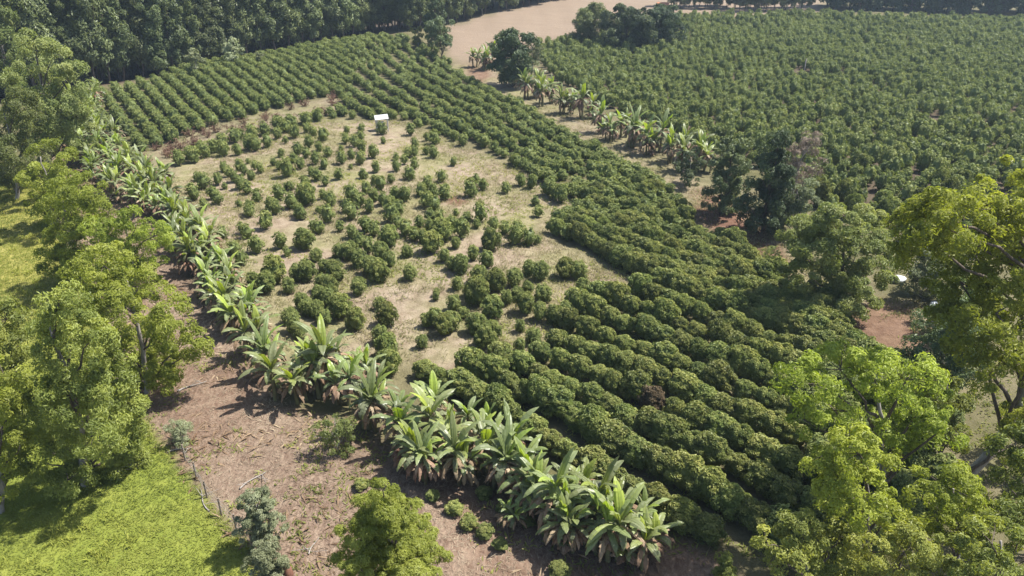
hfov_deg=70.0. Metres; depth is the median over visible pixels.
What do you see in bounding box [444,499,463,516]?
young coffee plant
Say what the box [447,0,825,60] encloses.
bare hill field
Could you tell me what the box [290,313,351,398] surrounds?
banana plant
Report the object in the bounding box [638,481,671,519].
coffee shrub
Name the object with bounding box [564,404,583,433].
coffee shrub
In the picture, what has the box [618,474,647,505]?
coffee shrub
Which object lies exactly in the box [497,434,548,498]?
banana plant
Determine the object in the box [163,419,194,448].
shrub
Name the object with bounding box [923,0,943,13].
broadleaf tree
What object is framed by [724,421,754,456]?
coffee shrub
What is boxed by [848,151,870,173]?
coffee shrub
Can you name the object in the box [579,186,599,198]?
coffee shrub
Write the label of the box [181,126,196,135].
dead coffee shrub
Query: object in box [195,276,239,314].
banana plant
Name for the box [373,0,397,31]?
eucalyptus tree
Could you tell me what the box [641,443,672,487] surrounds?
coffee shrub
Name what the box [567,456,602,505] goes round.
banana plant
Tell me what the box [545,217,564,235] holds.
coffee shrub
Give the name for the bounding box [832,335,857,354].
coffee shrub
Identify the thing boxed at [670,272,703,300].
coffee shrub
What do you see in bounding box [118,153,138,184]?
banana plant
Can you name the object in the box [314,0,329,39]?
eucalyptus tree
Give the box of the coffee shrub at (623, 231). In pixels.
[617,227,631,237]
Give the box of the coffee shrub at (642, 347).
[631,340,654,357]
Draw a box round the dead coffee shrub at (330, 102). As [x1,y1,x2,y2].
[327,97,339,105]
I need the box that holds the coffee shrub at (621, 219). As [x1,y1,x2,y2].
[609,211,634,227]
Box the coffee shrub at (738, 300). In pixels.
[722,289,751,313]
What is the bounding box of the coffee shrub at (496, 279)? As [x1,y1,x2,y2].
[484,266,506,291]
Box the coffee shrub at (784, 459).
[762,444,805,484]
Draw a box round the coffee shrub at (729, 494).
[709,479,754,521]
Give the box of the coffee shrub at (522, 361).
[508,349,534,376]
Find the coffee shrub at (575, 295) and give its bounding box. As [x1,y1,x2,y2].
[564,286,588,314]
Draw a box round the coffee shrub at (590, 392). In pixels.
[576,381,603,404]
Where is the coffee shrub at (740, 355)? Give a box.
[726,344,760,378]
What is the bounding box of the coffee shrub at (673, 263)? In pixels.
[662,259,685,268]
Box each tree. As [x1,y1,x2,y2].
[0,0,40,86]
[0,2,33,80]
[0,27,101,165]
[0,85,9,95]
[0,85,53,199]
[0,278,151,501]
[0,296,38,451]
[0,355,40,513]
[11,0,61,89]
[13,137,88,232]
[31,169,117,289]
[33,0,86,88]
[48,0,106,79]
[55,240,214,396]
[76,204,175,295]
[79,0,122,83]
[79,71,97,82]
[94,21,111,82]
[94,69,117,78]
[95,0,138,80]
[95,8,125,79]
[114,0,155,77]
[120,2,150,76]
[126,60,144,73]
[126,65,141,75]
[134,0,169,74]
[145,0,189,66]
[160,1,180,63]
[169,0,202,55]
[182,0,219,58]
[199,0,225,58]
[217,0,241,54]
[229,0,257,53]
[239,0,275,49]
[243,1,258,50]
[245,42,254,53]
[257,0,289,50]
[259,38,275,50]
[270,0,301,46]
[276,37,286,45]
[279,33,291,48]
[290,0,311,42]
[303,0,324,42]
[312,0,346,38]
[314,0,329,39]
[322,28,331,37]
[326,477,453,575]
[330,0,356,36]
[349,0,364,34]
[354,0,371,33]
[365,0,382,32]
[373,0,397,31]
[387,0,394,28]
[388,0,405,30]
[397,0,418,30]
[409,0,430,25]
[409,25,423,47]
[422,0,452,41]
[423,16,454,56]
[436,0,447,16]
[441,0,456,23]
[450,0,464,22]
[460,0,474,19]
[469,0,479,17]
[478,0,488,15]
[483,0,490,13]
[486,27,540,86]
[494,0,506,10]
[505,0,518,10]
[526,35,545,77]
[572,1,612,43]
[598,2,658,48]
[639,3,686,46]
[678,0,686,7]
[700,135,755,215]
[702,0,711,8]
[712,0,718,6]
[732,129,803,236]
[734,0,744,10]
[743,0,750,10]
[749,507,859,575]
[751,0,760,10]
[761,201,903,321]
[762,0,772,10]
[768,336,969,528]
[771,0,780,8]
[779,0,787,8]
[782,130,828,196]
[790,0,799,8]
[797,0,808,8]
[798,421,920,551]
[806,0,815,6]
[824,0,848,9]
[832,516,954,575]
[844,0,882,9]
[866,0,883,11]
[881,154,1023,497]
[883,0,904,11]
[892,359,978,455]
[898,459,1004,572]
[902,0,934,10]
[919,496,1023,575]
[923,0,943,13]
[941,0,965,12]
[949,0,983,14]
[977,0,1004,14]
[980,419,1023,511]
[990,0,1022,13]
[1012,0,1023,13]
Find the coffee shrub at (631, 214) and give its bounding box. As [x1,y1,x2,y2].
[624,209,642,221]
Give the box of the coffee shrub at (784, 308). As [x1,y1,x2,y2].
[777,305,794,335]
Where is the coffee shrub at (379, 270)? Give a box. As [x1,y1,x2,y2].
[367,257,390,282]
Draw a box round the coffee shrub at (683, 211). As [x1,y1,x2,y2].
[675,204,695,221]
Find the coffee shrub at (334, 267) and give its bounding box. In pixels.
[324,258,346,279]
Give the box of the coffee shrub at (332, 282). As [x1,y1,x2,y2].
[318,274,339,292]
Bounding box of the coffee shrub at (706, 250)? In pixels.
[696,245,716,257]
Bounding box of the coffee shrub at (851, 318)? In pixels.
[833,307,856,325]
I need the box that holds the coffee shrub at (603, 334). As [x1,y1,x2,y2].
[592,326,616,344]
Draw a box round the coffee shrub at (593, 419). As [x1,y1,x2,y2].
[574,403,609,444]
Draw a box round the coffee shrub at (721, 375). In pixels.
[703,359,737,395]
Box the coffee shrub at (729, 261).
[720,254,739,272]
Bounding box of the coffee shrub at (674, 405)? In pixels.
[659,396,685,417]
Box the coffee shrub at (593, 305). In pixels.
[578,293,606,320]
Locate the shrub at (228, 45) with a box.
[221,37,244,60]
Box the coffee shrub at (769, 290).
[754,283,785,302]
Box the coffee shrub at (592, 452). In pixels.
[572,444,607,468]
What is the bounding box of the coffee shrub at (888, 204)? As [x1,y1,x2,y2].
[876,195,899,222]
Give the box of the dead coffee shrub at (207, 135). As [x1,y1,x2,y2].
[201,129,212,137]
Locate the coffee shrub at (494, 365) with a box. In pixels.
[479,353,509,384]
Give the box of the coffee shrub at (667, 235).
[663,233,676,238]
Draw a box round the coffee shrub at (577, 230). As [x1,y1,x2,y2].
[565,221,591,243]
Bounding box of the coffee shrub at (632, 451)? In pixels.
[620,435,652,470]
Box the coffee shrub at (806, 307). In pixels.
[787,300,813,314]
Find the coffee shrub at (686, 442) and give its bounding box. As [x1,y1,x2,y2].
[674,430,702,454]
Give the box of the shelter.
[374,114,388,131]
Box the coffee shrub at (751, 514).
[734,497,772,537]
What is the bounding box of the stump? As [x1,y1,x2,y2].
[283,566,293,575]
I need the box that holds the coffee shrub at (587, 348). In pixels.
[576,340,600,364]
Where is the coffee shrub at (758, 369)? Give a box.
[740,357,772,386]
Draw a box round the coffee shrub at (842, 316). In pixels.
[825,307,850,323]
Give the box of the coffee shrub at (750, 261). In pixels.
[743,258,753,264]
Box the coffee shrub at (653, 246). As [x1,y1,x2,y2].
[643,240,662,254]
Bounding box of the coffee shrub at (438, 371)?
[425,366,447,388]
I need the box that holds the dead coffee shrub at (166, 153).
[159,147,174,157]
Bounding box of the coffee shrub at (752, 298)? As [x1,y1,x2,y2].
[747,293,764,306]
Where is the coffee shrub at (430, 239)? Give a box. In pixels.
[421,229,443,252]
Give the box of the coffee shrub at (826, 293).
[815,290,836,305]
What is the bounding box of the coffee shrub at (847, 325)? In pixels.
[832,318,852,329]
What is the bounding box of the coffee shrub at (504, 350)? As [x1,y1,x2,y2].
[487,341,513,365]
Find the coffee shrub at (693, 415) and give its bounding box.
[678,400,712,431]
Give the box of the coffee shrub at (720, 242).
[712,236,729,246]
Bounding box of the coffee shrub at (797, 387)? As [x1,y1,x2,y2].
[779,376,811,394]
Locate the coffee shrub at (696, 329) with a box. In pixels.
[685,320,708,341]
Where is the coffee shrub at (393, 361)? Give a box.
[378,348,401,377]
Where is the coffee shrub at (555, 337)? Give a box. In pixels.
[544,328,567,348]
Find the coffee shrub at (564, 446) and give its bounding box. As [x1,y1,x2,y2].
[551,437,579,463]
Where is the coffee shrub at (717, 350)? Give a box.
[703,340,731,366]
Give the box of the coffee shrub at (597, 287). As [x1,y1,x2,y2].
[586,280,609,304]
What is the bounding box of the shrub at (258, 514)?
[231,485,289,550]
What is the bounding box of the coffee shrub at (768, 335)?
[761,330,779,343]
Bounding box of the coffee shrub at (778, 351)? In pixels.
[765,341,794,370]
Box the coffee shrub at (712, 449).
[690,430,733,466]
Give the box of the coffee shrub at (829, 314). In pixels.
[808,306,838,322]
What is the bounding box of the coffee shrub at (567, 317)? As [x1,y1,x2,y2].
[556,307,578,330]
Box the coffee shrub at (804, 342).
[792,334,826,358]
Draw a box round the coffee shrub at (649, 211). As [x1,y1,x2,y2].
[639,204,659,219]
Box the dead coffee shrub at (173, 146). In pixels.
[160,140,178,149]
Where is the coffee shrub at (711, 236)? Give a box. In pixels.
[700,232,717,243]
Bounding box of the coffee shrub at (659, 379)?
[650,365,671,392]
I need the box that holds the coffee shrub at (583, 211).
[573,208,594,214]
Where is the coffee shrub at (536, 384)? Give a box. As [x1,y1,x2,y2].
[519,373,555,411]
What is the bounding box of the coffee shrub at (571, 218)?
[564,212,580,225]
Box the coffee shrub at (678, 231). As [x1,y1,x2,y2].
[666,224,686,238]
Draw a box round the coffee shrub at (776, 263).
[758,255,788,277]
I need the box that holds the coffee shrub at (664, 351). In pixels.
[647,340,682,370]
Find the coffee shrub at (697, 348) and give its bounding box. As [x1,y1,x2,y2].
[684,337,709,362]
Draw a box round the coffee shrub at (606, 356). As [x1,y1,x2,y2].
[593,343,620,368]
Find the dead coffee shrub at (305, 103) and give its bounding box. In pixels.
[297,98,309,106]
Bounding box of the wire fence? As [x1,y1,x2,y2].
[181,444,258,548]
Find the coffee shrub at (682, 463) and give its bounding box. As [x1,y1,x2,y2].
[663,449,704,491]
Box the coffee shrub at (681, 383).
[665,368,702,402]
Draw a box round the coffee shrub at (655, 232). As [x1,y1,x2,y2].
[638,225,664,242]
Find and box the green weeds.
[61,89,1019,575]
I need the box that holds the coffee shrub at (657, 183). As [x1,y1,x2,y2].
[646,178,663,192]
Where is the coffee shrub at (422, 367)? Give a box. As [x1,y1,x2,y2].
[411,359,437,383]
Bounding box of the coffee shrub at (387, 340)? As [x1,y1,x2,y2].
[373,331,397,352]
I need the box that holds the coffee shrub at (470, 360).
[454,346,484,378]
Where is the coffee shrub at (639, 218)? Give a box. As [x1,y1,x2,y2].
[634,213,649,223]
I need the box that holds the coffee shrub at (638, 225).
[633,221,651,234]
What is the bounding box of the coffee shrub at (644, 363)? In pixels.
[627,354,660,385]
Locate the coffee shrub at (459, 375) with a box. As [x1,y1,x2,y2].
[439,366,473,399]
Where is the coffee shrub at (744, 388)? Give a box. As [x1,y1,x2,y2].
[731,378,757,399]
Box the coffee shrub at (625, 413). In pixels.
[607,403,638,429]
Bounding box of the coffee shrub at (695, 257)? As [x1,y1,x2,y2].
[687,252,711,264]
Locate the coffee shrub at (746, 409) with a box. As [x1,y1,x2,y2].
[730,398,766,428]
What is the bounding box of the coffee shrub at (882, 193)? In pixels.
[872,189,892,205]
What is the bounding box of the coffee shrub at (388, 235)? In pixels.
[377,224,399,247]
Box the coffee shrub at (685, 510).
[660,494,703,535]
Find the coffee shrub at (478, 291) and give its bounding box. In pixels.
[464,274,489,305]
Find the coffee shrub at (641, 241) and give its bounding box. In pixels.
[629,236,652,252]
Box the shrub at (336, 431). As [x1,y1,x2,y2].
[307,412,357,458]
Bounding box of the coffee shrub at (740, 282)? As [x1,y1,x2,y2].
[723,274,752,290]
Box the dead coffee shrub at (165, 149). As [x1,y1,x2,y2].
[162,143,173,152]
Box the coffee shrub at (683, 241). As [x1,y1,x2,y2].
[680,238,690,248]
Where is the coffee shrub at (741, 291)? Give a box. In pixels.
[727,288,748,300]
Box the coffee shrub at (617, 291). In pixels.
[603,281,630,308]
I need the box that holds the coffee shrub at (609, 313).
[599,305,620,327]
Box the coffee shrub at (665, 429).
[643,412,689,450]
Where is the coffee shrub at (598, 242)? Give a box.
[591,236,606,255]
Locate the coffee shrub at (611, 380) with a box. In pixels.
[599,367,624,396]
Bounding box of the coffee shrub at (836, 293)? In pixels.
[819,284,848,303]
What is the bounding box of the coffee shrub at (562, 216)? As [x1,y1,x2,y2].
[555,212,568,221]
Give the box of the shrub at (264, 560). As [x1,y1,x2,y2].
[240,540,289,575]
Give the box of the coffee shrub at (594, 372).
[585,363,607,388]
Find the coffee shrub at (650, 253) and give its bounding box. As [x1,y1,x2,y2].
[642,252,655,256]
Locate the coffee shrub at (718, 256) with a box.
[709,252,724,260]
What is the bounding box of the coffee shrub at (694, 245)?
[682,239,707,252]
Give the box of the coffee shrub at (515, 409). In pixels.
[501,401,521,425]
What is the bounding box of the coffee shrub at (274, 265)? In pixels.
[260,253,286,283]
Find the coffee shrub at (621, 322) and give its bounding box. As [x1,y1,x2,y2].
[612,314,635,335]
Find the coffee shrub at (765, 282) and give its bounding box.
[755,281,777,289]
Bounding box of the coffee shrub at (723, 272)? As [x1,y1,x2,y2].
[715,266,730,276]
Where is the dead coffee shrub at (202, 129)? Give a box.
[198,125,211,134]
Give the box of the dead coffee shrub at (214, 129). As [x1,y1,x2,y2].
[208,122,224,132]
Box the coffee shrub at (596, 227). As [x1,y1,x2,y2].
[590,223,600,234]
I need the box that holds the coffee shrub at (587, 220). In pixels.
[578,214,596,227]
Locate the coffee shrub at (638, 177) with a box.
[629,172,646,183]
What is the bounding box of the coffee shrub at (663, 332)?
[651,324,674,341]
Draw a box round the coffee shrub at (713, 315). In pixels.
[705,310,725,326]
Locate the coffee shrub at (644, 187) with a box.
[635,180,656,195]
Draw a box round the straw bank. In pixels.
[52,147,726,575]
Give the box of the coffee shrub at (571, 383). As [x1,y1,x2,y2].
[558,376,581,401]
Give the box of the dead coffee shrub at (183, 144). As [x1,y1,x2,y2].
[173,138,185,148]
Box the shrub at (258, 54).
[253,51,265,60]
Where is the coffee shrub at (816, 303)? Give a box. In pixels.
[809,300,832,310]
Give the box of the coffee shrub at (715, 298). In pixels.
[700,286,727,311]
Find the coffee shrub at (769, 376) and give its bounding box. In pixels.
[763,369,786,389]
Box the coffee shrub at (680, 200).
[675,197,692,206]
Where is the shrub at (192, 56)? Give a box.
[184,48,205,69]
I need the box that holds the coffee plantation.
[94,7,1023,574]
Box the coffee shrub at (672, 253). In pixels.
[657,246,680,258]
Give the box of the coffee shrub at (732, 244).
[720,240,741,251]
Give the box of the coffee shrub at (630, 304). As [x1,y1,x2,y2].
[617,294,640,316]
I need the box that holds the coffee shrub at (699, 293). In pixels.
[692,287,708,301]
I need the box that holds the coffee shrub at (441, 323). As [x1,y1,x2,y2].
[433,312,453,334]
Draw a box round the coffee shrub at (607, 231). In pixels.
[597,224,620,240]
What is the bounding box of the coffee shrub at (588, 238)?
[581,231,597,249]
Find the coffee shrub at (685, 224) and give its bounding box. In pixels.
[676,219,695,230]
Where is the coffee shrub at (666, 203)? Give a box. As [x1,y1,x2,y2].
[656,199,675,209]
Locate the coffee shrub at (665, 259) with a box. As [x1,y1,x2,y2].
[654,253,672,266]
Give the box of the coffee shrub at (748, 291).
[743,288,759,296]
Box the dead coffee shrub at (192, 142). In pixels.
[184,135,197,144]
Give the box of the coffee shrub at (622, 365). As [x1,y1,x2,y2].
[613,349,635,376]
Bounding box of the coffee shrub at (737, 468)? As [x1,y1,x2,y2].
[721,452,752,481]
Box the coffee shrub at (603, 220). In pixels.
[596,216,611,225]
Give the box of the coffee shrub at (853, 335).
[840,329,869,342]
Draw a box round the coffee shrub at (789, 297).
[778,289,793,300]
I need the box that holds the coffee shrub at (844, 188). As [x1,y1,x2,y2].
[833,178,854,202]
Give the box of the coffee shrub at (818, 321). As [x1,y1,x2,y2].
[801,313,829,331]
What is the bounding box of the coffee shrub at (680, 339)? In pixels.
[670,328,693,355]
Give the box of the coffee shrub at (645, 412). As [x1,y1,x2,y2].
[634,405,663,438]
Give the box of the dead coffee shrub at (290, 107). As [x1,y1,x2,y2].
[284,101,294,109]
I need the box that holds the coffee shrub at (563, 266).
[555,256,574,277]
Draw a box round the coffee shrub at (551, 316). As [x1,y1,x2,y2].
[544,304,562,326]
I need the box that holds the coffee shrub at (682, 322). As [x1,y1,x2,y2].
[670,316,688,333]
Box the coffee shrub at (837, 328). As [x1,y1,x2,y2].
[826,322,847,335]
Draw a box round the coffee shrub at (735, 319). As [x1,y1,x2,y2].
[720,307,748,330]
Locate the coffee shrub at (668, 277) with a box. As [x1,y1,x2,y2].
[657,268,683,291]
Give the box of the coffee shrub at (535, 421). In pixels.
[513,411,548,438]
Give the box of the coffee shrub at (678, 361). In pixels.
[669,352,692,372]
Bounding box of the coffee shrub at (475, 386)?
[461,375,487,410]
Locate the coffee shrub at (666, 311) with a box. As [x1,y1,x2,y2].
[644,296,681,327]
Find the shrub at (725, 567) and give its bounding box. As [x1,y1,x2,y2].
[710,550,737,575]
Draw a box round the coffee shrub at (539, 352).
[528,340,550,362]
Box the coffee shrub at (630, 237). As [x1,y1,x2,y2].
[624,233,640,245]
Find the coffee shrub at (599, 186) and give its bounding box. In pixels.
[589,181,605,193]
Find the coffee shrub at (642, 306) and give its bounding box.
[637,300,654,314]
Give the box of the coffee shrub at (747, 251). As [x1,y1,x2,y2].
[735,243,760,259]
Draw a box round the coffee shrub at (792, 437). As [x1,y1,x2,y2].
[781,421,811,445]
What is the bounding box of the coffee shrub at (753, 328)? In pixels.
[738,318,764,338]
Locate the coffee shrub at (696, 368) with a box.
[686,361,707,383]
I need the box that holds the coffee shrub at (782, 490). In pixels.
[762,474,806,510]
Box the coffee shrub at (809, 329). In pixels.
[794,325,816,335]
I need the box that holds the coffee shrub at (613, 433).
[593,418,637,455]
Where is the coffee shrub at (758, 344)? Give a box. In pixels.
[747,336,772,359]
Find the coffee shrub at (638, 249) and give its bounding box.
[630,247,645,255]
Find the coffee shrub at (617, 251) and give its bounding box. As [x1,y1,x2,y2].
[608,244,630,267]
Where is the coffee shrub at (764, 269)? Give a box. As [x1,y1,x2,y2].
[752,260,779,279]
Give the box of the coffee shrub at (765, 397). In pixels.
[752,386,778,410]
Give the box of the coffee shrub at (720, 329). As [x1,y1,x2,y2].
[705,318,733,344]
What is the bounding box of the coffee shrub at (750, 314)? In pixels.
[743,307,757,318]
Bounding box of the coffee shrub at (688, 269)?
[681,265,700,277]
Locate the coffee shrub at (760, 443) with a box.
[743,432,779,462]
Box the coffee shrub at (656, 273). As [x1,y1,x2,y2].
[648,266,665,285]
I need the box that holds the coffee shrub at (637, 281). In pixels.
[627,272,651,298]
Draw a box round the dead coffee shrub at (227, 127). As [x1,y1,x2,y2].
[223,122,234,130]
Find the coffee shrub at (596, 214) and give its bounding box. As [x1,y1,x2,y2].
[588,210,602,220]
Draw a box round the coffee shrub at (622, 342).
[613,334,635,350]
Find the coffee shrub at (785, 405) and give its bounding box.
[773,394,798,419]
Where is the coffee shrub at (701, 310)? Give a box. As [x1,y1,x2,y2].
[686,300,712,323]
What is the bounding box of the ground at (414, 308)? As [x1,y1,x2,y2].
[0,0,1023,575]
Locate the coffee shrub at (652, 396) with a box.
[637,385,665,410]
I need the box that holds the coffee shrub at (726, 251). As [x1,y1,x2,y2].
[714,247,735,255]
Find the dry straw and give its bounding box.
[52,159,719,575]
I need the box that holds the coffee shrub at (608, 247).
[598,241,617,262]
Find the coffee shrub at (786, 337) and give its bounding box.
[775,333,796,348]
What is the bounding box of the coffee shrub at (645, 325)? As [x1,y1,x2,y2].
[628,312,662,340]
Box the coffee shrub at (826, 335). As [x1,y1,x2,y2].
[810,329,838,343]
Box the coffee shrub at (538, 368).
[525,362,549,377]
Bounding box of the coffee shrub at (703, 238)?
[687,235,713,245]
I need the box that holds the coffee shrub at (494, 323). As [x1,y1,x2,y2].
[484,319,501,339]
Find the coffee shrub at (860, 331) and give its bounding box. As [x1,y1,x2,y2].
[849,327,868,337]
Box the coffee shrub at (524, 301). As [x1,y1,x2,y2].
[514,291,534,313]
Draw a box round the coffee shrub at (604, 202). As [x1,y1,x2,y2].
[595,196,614,208]
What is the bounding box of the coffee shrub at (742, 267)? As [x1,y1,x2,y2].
[729,258,758,275]
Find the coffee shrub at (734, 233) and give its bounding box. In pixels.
[720,226,747,243]
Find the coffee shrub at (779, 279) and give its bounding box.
[767,273,787,283]
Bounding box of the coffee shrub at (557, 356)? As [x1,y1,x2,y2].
[548,347,570,372]
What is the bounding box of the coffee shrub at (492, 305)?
[479,293,503,318]
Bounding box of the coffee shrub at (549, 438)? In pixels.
[537,427,561,457]
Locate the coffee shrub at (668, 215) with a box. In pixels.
[659,208,679,223]
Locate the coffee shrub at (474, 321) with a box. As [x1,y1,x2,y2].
[465,312,486,335]
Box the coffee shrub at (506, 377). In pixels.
[494,368,519,388]
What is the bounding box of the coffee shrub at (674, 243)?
[662,236,684,251]
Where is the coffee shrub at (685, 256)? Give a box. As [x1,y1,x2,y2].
[677,250,693,263]
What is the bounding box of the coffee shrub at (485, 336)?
[473,323,497,348]
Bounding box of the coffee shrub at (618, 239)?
[611,235,626,244]
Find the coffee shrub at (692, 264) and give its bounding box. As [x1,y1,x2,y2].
[686,261,696,268]
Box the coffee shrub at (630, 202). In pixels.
[621,197,643,209]
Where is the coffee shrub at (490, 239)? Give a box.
[480,227,501,249]
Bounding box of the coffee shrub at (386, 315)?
[373,300,398,326]
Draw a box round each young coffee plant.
[353,477,368,492]
[425,489,439,502]
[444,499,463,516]
[459,512,479,531]
[475,485,492,501]
[475,522,494,540]
[490,536,507,550]
[495,500,508,513]
[522,514,535,528]
[548,559,572,575]
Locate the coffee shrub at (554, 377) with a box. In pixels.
[540,369,564,385]
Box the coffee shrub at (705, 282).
[695,275,713,288]
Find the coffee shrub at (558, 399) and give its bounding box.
[538,384,582,421]
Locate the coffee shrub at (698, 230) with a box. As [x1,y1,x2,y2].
[687,225,708,235]
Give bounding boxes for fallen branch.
[177,380,206,392]
[195,487,217,511]
[235,472,267,488]
[292,537,326,554]
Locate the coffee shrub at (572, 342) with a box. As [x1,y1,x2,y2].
[563,334,585,353]
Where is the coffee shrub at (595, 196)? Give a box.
[588,193,603,204]
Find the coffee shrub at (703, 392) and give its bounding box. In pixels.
[685,383,718,404]
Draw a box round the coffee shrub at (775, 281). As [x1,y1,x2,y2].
[765,279,782,287]
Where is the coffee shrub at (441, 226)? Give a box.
[429,216,453,241]
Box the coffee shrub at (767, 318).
[752,306,783,333]
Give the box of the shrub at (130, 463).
[106,433,152,479]
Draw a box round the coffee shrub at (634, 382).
[619,368,652,404]
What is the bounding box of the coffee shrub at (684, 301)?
[673,293,695,318]
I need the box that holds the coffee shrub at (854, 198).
[843,192,864,215]
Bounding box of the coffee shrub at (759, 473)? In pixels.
[744,458,783,496]
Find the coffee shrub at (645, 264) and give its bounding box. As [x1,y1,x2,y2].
[633,254,659,281]
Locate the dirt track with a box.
[459,67,927,352]
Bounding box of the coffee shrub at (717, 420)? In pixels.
[703,409,735,440]
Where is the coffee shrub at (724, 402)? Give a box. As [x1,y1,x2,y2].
[706,391,736,417]
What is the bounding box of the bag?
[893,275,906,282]
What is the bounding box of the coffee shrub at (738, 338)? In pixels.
[724,330,749,345]
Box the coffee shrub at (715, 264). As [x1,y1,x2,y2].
[696,257,724,271]
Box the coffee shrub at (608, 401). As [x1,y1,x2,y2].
[598,391,622,419]
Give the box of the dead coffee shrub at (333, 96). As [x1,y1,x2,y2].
[327,90,335,99]
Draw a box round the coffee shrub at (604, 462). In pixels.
[591,454,628,487]
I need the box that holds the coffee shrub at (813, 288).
[799,282,818,291]
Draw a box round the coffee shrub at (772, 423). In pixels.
[753,409,790,442]
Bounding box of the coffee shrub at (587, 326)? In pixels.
[575,315,599,340]
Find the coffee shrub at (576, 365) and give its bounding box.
[561,353,592,382]
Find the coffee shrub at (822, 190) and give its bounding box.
[809,178,831,206]
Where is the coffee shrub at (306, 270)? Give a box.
[296,258,318,282]
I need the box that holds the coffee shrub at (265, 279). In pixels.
[254,269,275,294]
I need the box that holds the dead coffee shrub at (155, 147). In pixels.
[148,143,161,150]
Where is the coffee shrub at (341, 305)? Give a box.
[328,292,352,317]
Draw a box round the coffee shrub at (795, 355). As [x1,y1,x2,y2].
[782,349,811,371]
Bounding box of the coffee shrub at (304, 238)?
[292,227,315,249]
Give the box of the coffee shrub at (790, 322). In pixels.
[774,310,807,333]
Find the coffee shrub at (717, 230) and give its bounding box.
[709,227,725,236]
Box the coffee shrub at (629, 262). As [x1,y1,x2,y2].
[620,251,642,272]
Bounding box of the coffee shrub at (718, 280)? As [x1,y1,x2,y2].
[712,275,727,286]
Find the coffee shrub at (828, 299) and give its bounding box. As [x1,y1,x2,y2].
[808,292,834,306]
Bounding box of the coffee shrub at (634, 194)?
[626,190,643,200]
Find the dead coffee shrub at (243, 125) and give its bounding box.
[233,121,245,131]
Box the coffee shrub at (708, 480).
[683,465,727,509]
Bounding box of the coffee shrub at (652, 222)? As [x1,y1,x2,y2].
[646,219,660,228]
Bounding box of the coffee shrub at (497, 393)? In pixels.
[480,382,513,418]
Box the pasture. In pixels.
[0,180,258,575]
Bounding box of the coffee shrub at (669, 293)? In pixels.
[655,288,679,304]
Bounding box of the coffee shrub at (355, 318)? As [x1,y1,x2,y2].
[344,306,365,329]
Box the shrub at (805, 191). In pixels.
[780,177,822,236]
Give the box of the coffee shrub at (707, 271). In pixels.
[696,264,716,285]
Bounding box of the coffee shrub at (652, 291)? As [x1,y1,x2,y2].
[642,282,664,303]
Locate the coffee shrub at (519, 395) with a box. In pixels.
[507,379,530,406]
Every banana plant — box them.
[55,135,66,151]
[62,131,85,161]
[73,128,90,158]
[77,135,97,157]
[77,142,97,164]
[77,146,106,175]
[79,120,87,140]
[79,154,101,185]
[79,154,102,170]
[81,117,108,141]
[81,123,109,158]
[83,94,102,111]
[87,76,105,102]
[87,82,105,105]
[88,110,108,136]
[91,88,101,101]
[92,136,115,159]
[95,142,117,158]
[95,162,117,185]
[95,163,123,194]
[97,164,117,182]
[99,114,126,142]
[99,119,108,140]
[100,148,110,166]
[102,150,130,182]
[103,165,127,202]
[104,133,126,153]
[105,149,120,167]
[109,136,128,154]
[111,147,135,170]
[116,140,143,173]
[117,171,143,200]
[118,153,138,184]
[120,174,145,207]
[126,160,149,182]
[128,181,159,215]
[131,143,147,172]
[134,154,153,172]
[135,152,157,180]
[135,167,163,187]
[140,182,159,196]
[142,187,166,218]
[143,167,164,191]
[145,164,173,182]
[150,181,162,197]
[153,182,169,201]
[153,192,182,221]
[155,157,175,183]
[155,173,184,200]
[155,192,175,222]
[157,189,181,220]
[157,190,191,217]
[157,211,180,226]
[161,211,188,242]
[165,217,188,251]
[169,187,186,201]
[169,226,206,276]
[171,199,202,225]
[171,218,199,258]
[175,227,218,268]
[178,206,206,232]
[184,203,214,242]
[188,246,217,274]
[191,255,222,296]
[193,214,224,247]
[193,221,223,257]
[193,268,224,300]
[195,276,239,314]
[199,275,239,319]
[203,243,228,262]
[207,291,266,334]
[210,242,234,271]
[210,249,243,281]
[211,294,238,334]
[214,265,246,304]
[219,265,243,292]
[221,300,280,359]
[232,280,262,309]
[233,285,270,319]
[233,315,288,378]
[238,338,302,400]
[266,352,313,404]
[288,336,324,375]
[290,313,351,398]
[307,352,366,405]
[315,330,351,373]
[337,358,400,432]
[342,343,386,390]
[355,359,399,398]
[370,387,425,444]
[388,414,437,477]
[393,383,455,441]
[394,419,446,484]
[414,370,455,418]
[430,403,471,458]
[432,409,482,486]
[444,396,483,431]
[457,407,512,473]
[466,46,482,66]
[467,402,503,444]
[472,411,538,493]
[476,43,493,70]
[482,398,538,453]
[494,497,529,531]
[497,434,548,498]
[505,449,556,518]
[510,457,548,508]
[514,67,537,99]
[522,446,594,542]
[530,67,548,97]
[532,72,559,106]
[535,485,586,551]
[537,462,583,498]
[545,73,562,103]
[547,489,592,554]
[549,83,577,114]
[564,89,580,113]
[566,77,593,119]
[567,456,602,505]
[568,456,633,543]
[575,489,630,562]
[582,476,652,565]
[584,90,602,118]
[587,94,611,134]
[594,112,621,141]
[611,108,632,137]
[613,485,669,548]
[618,103,649,148]
[621,505,683,572]
[627,118,654,145]
[633,113,663,155]
[652,107,676,151]
[659,123,688,163]
[669,132,696,171]
[674,123,696,156]
[691,129,715,165]
[692,132,716,172]
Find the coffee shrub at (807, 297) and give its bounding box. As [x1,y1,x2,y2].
[793,290,814,300]
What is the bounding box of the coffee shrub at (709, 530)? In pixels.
[687,511,727,549]
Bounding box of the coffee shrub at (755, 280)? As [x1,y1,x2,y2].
[744,274,764,288]
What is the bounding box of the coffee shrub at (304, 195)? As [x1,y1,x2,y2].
[294,181,315,205]

